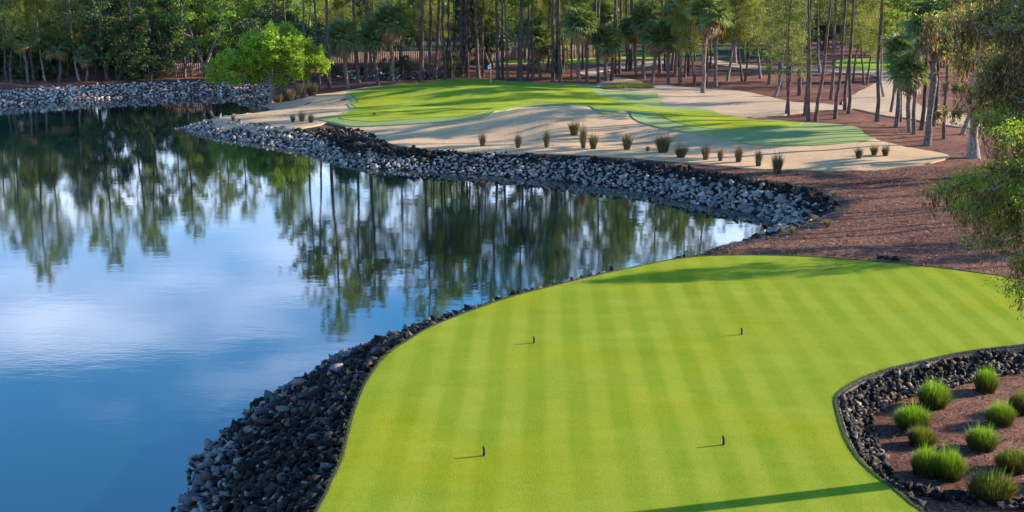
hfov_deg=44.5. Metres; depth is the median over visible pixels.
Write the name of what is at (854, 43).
slender tree
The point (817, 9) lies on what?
slender tree
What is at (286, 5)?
dark tree
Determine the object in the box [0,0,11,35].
slender tree
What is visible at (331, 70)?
shrub
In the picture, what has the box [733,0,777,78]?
slender tree
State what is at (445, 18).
slender tree
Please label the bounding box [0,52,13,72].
shrub
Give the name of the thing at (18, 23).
slender tree
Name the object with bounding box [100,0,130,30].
slender tree
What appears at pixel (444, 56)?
pine tree
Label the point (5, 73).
pine tree
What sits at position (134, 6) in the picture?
palm tree
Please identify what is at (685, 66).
pine tree
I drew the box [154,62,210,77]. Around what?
board fence
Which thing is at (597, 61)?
pine tree
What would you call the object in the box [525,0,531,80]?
pine tree
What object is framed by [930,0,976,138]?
pine tree
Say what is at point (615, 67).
pine tree
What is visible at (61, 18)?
slender tree
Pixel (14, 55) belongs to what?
shrub
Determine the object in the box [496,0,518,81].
pine tree
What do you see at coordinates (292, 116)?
grass clump
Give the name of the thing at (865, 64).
lawn
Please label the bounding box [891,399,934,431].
grass tuft
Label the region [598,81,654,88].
rough grass
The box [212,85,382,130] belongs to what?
sand bunker
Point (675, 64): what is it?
palm tree
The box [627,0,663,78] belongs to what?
palm tree
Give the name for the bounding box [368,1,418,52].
dark tree
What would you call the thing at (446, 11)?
pine tree
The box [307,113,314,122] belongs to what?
grass clump
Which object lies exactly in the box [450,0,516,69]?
dark tree
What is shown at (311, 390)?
rock bank
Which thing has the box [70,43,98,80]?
palm tree
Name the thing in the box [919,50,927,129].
pine tree
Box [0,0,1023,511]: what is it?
ground
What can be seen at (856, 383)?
lawn edging
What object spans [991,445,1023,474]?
grass tuft
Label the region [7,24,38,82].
palm tree
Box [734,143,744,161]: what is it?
grass clump
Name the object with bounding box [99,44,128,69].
shrub
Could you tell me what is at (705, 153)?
grass clump
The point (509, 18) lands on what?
distant wood
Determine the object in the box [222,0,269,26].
oak tree
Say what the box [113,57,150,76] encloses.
shrub
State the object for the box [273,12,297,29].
palm tree
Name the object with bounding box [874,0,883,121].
pine tree
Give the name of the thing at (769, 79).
pine tree
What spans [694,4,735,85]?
palm tree
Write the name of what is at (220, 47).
dark tree
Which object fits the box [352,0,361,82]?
pine tree
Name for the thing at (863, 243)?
pine straw
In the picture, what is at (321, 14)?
palm tree
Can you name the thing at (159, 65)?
shrub
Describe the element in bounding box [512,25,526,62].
palm tree
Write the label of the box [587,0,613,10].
slender tree
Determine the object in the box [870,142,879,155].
grass clump
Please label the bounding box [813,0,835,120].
pine tree
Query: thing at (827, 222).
grass clump
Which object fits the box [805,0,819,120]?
pine tree
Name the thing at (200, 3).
tree
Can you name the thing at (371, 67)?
pine tree
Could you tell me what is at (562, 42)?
pine tree
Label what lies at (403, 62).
shrub
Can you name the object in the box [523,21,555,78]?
palm tree
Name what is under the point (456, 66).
shrub
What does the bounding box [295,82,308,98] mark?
grass clump
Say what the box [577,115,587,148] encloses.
grass clump
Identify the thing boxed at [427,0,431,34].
pine tree
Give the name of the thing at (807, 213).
rock bank
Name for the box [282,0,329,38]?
oak tree
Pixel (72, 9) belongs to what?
slender tree
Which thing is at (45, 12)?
slender tree
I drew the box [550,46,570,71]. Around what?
shrub
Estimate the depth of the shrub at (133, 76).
144.91 m
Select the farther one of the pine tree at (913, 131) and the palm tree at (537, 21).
the palm tree at (537, 21)
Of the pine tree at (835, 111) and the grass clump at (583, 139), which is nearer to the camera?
the grass clump at (583, 139)
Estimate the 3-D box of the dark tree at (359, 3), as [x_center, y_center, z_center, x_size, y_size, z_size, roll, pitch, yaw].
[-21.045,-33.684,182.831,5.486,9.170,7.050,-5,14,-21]
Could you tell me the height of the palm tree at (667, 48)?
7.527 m
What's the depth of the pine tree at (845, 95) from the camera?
108.25 m
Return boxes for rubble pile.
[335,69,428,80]
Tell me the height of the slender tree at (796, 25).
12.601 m
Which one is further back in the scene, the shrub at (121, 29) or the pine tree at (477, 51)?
the shrub at (121, 29)
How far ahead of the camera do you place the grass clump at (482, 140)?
90.43 m
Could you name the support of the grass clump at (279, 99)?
on the ground at (954, 144)
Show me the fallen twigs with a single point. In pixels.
(834, 254)
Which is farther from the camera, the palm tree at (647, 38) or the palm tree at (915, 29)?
the palm tree at (647, 38)
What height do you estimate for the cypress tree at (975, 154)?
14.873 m
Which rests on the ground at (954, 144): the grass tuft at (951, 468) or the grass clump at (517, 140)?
the grass tuft at (951, 468)
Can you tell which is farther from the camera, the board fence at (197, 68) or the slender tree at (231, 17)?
the slender tree at (231, 17)
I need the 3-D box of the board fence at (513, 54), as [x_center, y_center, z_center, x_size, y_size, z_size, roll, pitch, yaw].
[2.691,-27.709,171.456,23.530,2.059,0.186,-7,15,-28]
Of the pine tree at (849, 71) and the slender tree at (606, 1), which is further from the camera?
the slender tree at (606, 1)
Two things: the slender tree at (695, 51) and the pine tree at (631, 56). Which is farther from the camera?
the slender tree at (695, 51)
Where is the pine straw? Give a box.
[698,165,1023,511]
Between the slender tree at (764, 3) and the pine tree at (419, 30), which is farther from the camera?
the pine tree at (419, 30)
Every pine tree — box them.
[1,0,7,80]
[24,3,35,79]
[91,13,98,78]
[128,0,134,78]
[130,0,159,71]
[180,0,190,77]
[273,0,290,33]
[273,2,279,26]
[298,0,308,87]
[307,0,322,88]
[325,0,331,92]
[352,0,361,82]
[363,0,367,81]
[364,1,372,78]
[397,0,401,76]
[414,0,423,81]
[418,0,419,50]
[424,0,434,78]
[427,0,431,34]
[431,0,439,78]
[435,0,447,79]
[443,0,444,41]
[445,0,448,50]
[447,0,452,77]
[452,0,458,51]
[458,0,463,75]
[459,9,464,63]
[463,0,468,77]
[464,0,472,72]
[475,0,481,78]
[481,0,487,75]
[494,0,499,79]
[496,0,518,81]
[500,1,504,78]
[508,0,537,80]
[519,0,525,81]
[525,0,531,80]
[531,0,534,80]
[546,0,549,71]
[550,0,558,77]
[551,0,555,81]
[555,0,586,79]
[557,0,565,81]
[561,7,564,72]
[581,1,584,68]
[594,0,596,35]
[596,0,607,82]
[609,0,616,80]
[614,0,619,73]
[618,0,623,73]
[624,0,627,70]
[628,1,632,69]
[629,0,632,70]
[658,0,663,72]
[663,0,666,70]
[670,35,674,70]
[684,41,687,77]
[686,27,689,74]
[705,38,708,83]
[709,35,711,68]
[767,0,774,83]
[778,0,782,86]
[790,8,794,81]
[796,0,811,95]
[801,0,818,115]
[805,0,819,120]
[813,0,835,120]
[826,0,842,99]
[833,0,854,118]
[843,1,858,110]
[845,0,854,113]
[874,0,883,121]
[879,0,918,111]
[883,0,915,121]
[892,0,927,134]
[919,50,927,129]
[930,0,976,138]
[932,0,949,126]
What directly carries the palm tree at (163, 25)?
on the ground at (954, 144)
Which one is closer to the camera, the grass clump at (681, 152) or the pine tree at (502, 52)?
the grass clump at (681, 152)
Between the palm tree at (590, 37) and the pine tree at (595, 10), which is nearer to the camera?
the palm tree at (590, 37)
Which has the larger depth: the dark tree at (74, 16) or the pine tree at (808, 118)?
the dark tree at (74, 16)
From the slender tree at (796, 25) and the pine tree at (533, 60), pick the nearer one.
the pine tree at (533, 60)
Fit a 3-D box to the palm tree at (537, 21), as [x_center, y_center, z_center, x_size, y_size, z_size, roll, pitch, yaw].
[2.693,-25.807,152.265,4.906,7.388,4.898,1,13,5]
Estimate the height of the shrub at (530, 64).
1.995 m
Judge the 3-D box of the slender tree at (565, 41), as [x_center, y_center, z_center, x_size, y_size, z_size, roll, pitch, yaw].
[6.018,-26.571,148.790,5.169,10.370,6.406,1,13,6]
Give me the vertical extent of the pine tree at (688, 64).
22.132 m
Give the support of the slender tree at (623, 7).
on the ground at (954, 144)
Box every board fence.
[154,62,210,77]
[330,51,453,69]
[454,44,602,63]
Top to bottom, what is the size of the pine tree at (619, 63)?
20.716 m
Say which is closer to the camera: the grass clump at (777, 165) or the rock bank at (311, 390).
the rock bank at (311, 390)
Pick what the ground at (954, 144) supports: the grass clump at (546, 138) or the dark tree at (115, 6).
the dark tree at (115, 6)
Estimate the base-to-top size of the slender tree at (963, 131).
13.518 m
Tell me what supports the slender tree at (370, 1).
on the ground at (954, 144)
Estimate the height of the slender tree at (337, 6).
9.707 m
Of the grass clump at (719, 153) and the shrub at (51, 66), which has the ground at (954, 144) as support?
the shrub at (51, 66)
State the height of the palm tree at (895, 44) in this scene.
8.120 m
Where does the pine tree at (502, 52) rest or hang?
on the ground at (954, 144)
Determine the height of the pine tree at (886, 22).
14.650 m
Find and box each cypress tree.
[914,0,1023,321]
[933,0,1015,158]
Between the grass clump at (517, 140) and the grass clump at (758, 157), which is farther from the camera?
the grass clump at (517, 140)
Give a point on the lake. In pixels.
(170, 298)
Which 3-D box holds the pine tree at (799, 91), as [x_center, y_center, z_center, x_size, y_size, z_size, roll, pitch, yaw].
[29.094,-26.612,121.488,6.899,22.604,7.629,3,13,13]
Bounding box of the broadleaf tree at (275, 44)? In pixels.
[202,18,333,103]
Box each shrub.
[0,45,12,70]
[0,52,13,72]
[1,47,44,77]
[6,46,18,62]
[7,35,64,78]
[8,27,37,63]
[22,21,56,69]
[39,24,89,75]
[52,18,100,72]
[93,42,124,69]
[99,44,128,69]
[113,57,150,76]
[115,17,135,35]
[116,49,161,79]
[121,33,180,78]
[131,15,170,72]
[193,15,227,71]
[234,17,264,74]
[256,10,298,33]
[280,20,325,77]
[320,58,336,78]
[326,65,343,76]
[354,66,368,76]
[379,57,398,78]
[397,55,412,77]
[438,49,461,76]
[443,53,462,77]
[523,58,540,73]
[529,58,546,69]
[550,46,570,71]
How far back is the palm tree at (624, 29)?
144.78 m
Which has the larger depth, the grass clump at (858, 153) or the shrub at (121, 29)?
the shrub at (121, 29)
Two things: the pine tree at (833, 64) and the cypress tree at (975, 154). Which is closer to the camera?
the cypress tree at (975, 154)
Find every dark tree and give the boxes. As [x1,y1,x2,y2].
[51,0,110,71]
[72,0,130,79]
[93,13,150,78]
[142,20,188,66]
[155,0,196,51]
[167,0,213,61]
[214,43,241,70]
[231,3,274,37]
[281,0,292,8]
[354,0,375,37]
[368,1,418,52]
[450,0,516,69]
[798,1,822,48]
[802,6,841,50]
[819,0,856,47]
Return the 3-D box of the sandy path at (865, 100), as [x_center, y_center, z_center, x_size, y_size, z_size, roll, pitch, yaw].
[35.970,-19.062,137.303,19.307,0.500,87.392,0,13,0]
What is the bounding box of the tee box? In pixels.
[318,255,1023,511]
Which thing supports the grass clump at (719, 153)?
on the sand bunker at (499, 129)
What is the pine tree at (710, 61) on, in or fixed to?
on the ground at (954, 144)
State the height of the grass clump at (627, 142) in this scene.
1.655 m
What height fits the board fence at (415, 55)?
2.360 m
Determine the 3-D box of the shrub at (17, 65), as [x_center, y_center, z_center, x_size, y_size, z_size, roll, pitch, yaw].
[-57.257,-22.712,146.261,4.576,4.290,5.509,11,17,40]
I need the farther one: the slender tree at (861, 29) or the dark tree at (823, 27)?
the dark tree at (823, 27)
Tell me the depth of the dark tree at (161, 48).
146.45 m
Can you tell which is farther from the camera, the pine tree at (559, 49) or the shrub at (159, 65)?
the shrub at (159, 65)
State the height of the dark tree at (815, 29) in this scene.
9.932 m
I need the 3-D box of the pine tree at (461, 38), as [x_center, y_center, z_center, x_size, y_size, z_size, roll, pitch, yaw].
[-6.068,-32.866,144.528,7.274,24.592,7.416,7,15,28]
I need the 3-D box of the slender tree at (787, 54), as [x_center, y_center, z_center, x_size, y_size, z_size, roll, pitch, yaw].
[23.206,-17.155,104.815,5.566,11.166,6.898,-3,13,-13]
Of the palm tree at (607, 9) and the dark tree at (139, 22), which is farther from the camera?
the palm tree at (607, 9)
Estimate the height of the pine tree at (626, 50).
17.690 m
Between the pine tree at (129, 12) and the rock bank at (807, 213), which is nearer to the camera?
the rock bank at (807, 213)
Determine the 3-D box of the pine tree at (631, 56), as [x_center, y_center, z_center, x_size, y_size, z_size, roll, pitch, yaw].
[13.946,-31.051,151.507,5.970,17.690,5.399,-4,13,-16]
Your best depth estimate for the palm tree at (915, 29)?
85.88 m
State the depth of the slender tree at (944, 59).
158.52 m
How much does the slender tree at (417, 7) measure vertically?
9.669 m
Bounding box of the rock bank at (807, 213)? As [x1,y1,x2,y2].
[174,92,839,242]
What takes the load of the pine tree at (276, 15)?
on the ground at (954, 144)
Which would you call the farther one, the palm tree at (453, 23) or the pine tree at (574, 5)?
the palm tree at (453, 23)
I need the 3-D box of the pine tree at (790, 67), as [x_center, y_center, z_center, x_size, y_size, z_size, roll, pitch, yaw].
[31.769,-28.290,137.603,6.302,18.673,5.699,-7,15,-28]
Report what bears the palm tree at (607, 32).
on the ground at (954, 144)
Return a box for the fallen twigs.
[722,123,1020,486]
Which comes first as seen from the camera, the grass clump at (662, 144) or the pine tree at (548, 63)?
the grass clump at (662, 144)
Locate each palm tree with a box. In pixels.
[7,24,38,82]
[32,16,51,32]
[38,25,76,81]
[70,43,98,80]
[130,0,162,20]
[158,17,170,44]
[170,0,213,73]
[221,22,245,71]
[266,1,289,20]
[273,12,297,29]
[307,2,328,23]
[321,15,365,89]
[355,16,387,85]
[369,0,414,83]
[445,18,456,48]
[450,8,470,34]
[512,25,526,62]
[516,15,550,67]
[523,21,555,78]
[559,4,596,82]
[572,9,600,82]
[588,22,627,80]
[589,0,613,26]
[616,12,648,75]
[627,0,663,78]
[636,19,670,82]
[651,19,686,83]
[658,0,681,75]
[659,0,692,83]
[682,0,734,92]
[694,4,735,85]
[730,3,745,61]
[877,29,929,126]
[881,47,938,132]
[899,0,969,145]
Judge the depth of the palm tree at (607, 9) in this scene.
186.41 m
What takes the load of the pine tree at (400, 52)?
on the ground at (954, 144)
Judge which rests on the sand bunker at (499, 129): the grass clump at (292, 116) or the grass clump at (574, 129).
the grass clump at (574, 129)
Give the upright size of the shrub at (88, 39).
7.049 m
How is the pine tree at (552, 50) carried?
on the ground at (954, 144)
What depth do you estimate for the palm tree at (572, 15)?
134.95 m
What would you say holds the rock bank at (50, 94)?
on the ground at (954, 144)
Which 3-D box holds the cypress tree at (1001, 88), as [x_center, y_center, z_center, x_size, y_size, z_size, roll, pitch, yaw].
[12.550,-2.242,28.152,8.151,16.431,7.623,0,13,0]
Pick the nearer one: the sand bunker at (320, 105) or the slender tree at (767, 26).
the sand bunker at (320, 105)
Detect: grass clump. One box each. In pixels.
[274,91,283,102]
[286,85,296,100]
[289,113,294,121]
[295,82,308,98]
[298,108,305,121]
[304,80,319,95]
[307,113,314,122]
[477,132,486,145]
[512,132,522,147]
[543,127,551,147]
[566,115,580,135]
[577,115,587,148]
[585,132,598,148]
[621,130,633,149]
[652,127,676,152]
[672,141,690,157]
[701,141,713,159]
[716,147,724,160]
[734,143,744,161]
[754,147,763,165]
[770,149,785,173]
[822,216,832,226]
[852,146,863,158]
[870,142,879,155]
[881,143,890,155]
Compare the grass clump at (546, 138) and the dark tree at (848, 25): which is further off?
the dark tree at (848, 25)
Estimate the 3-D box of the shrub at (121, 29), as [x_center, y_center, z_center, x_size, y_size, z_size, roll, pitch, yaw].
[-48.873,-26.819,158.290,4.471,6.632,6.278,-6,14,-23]
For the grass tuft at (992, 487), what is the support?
on the ground at (954, 144)
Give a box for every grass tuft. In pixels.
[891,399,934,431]
[905,422,939,447]
[908,438,941,477]
[914,376,954,409]
[932,441,970,482]
[960,465,1022,506]
[963,423,1002,452]
[971,361,1002,393]
[983,394,1018,426]
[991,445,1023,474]
[1006,382,1023,415]
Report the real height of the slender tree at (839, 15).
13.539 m
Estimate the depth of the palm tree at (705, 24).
122.98 m
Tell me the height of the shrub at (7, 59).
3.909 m
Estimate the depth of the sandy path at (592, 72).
148.50 m
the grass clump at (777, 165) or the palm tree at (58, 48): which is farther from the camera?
the palm tree at (58, 48)
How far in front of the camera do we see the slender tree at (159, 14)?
189.61 m
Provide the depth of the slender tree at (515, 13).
169.00 m
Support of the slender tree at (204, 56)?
on the ground at (954, 144)
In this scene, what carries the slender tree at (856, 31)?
on the ground at (954, 144)
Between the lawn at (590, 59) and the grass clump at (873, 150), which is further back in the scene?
the lawn at (590, 59)
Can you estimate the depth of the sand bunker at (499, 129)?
90.82 m
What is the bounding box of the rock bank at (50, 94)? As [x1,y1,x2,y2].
[0,79,269,105]
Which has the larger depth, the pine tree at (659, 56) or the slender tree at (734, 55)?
the slender tree at (734, 55)
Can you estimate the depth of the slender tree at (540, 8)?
158.24 m
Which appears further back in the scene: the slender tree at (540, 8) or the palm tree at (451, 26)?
the palm tree at (451, 26)
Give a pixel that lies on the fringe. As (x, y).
(810, 134)
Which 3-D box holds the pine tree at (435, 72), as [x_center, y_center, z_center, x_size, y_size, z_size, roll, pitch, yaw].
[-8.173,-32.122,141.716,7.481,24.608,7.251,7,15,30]
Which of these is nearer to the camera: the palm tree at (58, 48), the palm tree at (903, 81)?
the palm tree at (903, 81)
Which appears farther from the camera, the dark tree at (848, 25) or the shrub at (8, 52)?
the dark tree at (848, 25)
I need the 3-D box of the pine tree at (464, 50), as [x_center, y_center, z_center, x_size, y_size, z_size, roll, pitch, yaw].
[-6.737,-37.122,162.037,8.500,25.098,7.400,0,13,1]
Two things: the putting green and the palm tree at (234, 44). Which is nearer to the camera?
the putting green
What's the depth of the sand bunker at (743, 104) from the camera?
116.58 m
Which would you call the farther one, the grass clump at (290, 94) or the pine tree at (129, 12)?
the pine tree at (129, 12)
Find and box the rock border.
[838,349,1023,511]
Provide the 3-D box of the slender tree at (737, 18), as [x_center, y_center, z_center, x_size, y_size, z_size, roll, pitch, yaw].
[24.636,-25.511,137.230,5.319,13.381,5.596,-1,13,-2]
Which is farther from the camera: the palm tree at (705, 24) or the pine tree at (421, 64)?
the pine tree at (421, 64)
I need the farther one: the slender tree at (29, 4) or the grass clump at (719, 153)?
the slender tree at (29, 4)
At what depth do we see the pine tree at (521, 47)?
136.22 m
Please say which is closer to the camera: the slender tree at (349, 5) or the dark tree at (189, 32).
the dark tree at (189, 32)
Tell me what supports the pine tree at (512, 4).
on the ground at (954, 144)
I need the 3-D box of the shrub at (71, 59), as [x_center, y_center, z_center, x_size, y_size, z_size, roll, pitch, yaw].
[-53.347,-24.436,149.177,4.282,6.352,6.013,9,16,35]
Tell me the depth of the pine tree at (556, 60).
143.74 m
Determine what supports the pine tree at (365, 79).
on the ground at (954, 144)
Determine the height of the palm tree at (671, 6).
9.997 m
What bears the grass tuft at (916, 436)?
on the ground at (954, 144)
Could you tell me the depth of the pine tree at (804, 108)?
103.96 m
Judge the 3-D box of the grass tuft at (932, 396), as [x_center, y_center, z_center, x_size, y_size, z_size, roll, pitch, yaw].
[11.719,3.708,34.680,1.192,0.959,1.191,9,15,22]
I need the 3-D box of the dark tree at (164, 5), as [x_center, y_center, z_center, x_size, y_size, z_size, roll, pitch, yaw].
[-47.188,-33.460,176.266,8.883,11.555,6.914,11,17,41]
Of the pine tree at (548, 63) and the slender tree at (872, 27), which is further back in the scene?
the pine tree at (548, 63)
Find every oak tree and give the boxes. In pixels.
[163,0,245,61]
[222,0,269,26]
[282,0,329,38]
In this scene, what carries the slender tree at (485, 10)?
on the ground at (954, 144)
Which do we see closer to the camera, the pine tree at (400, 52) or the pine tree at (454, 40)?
the pine tree at (400, 52)
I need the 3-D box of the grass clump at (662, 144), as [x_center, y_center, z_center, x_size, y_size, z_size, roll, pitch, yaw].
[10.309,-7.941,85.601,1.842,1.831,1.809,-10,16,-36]
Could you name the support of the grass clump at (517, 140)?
on the sand bunker at (499, 129)
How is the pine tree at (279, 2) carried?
on the ground at (954, 144)
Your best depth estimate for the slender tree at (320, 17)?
215.89 m
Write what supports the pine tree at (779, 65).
on the ground at (954, 144)
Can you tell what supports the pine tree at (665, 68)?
on the ground at (954, 144)
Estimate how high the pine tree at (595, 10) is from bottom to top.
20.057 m
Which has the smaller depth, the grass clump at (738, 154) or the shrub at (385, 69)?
the grass clump at (738, 154)
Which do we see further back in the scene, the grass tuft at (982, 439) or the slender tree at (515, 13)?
the slender tree at (515, 13)
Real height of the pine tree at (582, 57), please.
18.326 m
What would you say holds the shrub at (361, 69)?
on the ground at (954, 144)
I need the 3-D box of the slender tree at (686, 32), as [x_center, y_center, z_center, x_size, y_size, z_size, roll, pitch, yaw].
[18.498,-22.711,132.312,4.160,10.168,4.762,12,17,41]
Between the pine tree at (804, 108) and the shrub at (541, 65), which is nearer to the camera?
the pine tree at (804, 108)
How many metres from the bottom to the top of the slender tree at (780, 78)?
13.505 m
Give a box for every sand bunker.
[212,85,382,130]
[345,106,948,171]
[596,80,852,117]
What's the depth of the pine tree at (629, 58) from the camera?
155.17 m
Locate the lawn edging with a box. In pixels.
[314,254,1023,511]
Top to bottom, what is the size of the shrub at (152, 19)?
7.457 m
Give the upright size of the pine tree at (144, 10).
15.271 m
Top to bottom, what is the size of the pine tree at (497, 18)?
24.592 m
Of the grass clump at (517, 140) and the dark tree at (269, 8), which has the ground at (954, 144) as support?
the dark tree at (269, 8)
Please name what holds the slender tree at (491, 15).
on the ground at (954, 144)
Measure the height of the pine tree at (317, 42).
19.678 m
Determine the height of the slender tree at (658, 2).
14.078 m
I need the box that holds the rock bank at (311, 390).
[170,253,687,511]
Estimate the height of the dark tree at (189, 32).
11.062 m
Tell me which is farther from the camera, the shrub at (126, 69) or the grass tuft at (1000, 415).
the shrub at (126, 69)
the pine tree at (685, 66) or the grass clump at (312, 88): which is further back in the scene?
the pine tree at (685, 66)
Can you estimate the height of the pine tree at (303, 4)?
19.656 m
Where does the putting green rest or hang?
on the ground at (954, 144)
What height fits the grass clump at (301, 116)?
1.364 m
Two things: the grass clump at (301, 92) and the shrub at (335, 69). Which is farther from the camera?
the shrub at (335, 69)
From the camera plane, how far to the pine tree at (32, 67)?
143.96 m
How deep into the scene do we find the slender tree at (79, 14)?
152.89 m
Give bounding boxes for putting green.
[340,79,802,128]
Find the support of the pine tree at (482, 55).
on the ground at (954, 144)
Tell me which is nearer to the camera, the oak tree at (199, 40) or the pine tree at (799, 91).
the pine tree at (799, 91)
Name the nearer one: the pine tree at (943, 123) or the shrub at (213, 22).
the pine tree at (943, 123)
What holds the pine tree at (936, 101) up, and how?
on the ground at (954, 144)
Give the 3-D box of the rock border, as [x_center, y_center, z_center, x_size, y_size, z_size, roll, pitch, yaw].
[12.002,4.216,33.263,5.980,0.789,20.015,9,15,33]
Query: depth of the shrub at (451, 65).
144.63 m
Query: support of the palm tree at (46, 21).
on the ground at (954, 144)
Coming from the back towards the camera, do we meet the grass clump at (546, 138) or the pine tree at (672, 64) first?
the pine tree at (672, 64)
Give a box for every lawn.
[493,50,713,64]
[835,59,889,70]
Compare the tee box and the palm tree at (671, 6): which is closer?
the tee box
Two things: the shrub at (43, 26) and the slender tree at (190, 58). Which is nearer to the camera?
the shrub at (43, 26)
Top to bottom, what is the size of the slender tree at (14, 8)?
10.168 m
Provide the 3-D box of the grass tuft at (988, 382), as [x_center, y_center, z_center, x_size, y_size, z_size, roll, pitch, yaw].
[13.631,3.437,35.925,0.927,0.935,0.895,11,13,34]
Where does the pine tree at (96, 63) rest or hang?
on the ground at (954, 144)
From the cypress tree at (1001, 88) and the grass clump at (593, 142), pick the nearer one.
the cypress tree at (1001, 88)
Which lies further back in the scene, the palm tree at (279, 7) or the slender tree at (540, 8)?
the palm tree at (279, 7)
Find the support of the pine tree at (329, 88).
on the ground at (954, 144)
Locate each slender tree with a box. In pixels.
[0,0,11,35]
[0,0,32,82]
[0,0,37,73]
[18,0,57,80]
[30,0,55,23]
[43,0,104,30]
[45,0,92,80]
[65,0,100,69]
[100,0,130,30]
[130,0,166,22]
[167,0,208,62]
[182,2,216,61]
[210,0,240,25]
[228,0,274,21]
[299,0,329,47]
[317,0,344,25]
[322,0,360,38]
[331,0,360,18]
[359,0,401,52]
[396,0,414,37]
[404,0,424,47]
[410,0,440,50]
[426,0,454,51]
[469,0,510,68]
[474,0,498,23]
[506,0,538,50]
[516,0,547,53]
[527,0,560,64]
[537,0,565,40]
[542,0,579,73]
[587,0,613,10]
[611,0,640,50]
[643,0,663,19]
[665,0,710,85]
[691,1,700,61]
[718,0,768,80]
[719,0,761,80]
[731,0,750,63]
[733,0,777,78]
[751,0,785,71]
[752,0,822,114]
[755,0,771,61]
[759,0,816,96]
[785,0,812,64]
[801,0,841,72]
[819,0,851,52]
[836,0,898,84]
[840,0,879,80]
[849,2,868,56]
[857,0,900,96]
[940,13,951,67]
[946,0,1010,134]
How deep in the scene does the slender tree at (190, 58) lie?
163.98 m
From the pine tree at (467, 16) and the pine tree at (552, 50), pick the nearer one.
the pine tree at (552, 50)
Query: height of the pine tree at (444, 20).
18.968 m
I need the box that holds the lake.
[0,92,777,511]
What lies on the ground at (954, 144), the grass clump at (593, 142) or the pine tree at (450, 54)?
the pine tree at (450, 54)
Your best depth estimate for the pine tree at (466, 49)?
143.77 m
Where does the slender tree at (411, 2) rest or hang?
on the ground at (954, 144)
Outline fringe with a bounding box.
[315,78,874,145]
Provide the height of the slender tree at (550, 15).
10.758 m
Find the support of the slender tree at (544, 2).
on the ground at (954, 144)
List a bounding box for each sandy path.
[580,61,663,84]
[709,56,991,130]
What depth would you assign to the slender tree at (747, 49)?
136.50 m
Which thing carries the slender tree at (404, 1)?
on the ground at (954, 144)
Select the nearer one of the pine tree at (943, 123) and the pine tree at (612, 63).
the pine tree at (943, 123)
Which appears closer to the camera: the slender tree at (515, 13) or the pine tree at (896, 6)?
the pine tree at (896, 6)
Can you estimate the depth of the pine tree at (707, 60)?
135.56 m
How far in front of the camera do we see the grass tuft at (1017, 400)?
34.11 m
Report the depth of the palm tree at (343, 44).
130.65 m
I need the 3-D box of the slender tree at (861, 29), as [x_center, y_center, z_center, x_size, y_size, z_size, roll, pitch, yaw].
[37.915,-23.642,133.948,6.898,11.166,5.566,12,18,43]
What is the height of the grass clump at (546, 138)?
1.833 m
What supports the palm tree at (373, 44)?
on the ground at (954, 144)
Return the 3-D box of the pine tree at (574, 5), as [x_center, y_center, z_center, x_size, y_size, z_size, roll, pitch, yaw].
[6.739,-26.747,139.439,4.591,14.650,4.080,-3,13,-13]
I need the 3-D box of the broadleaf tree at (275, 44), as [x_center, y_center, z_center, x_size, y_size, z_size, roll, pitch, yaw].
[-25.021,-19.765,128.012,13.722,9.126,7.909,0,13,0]
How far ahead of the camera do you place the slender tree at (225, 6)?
176.66 m
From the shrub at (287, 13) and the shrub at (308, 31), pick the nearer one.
the shrub at (308, 31)
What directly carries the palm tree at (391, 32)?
on the ground at (954, 144)
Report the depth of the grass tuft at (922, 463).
29.85 m
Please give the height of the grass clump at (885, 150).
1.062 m
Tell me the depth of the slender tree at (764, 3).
149.31 m
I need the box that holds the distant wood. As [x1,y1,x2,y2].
[2,0,886,39]
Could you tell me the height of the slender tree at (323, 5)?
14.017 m
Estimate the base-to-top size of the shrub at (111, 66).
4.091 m
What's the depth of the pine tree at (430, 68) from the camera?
144.03 m
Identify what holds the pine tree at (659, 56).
on the ground at (954, 144)
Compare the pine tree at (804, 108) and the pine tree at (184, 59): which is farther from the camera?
the pine tree at (184, 59)

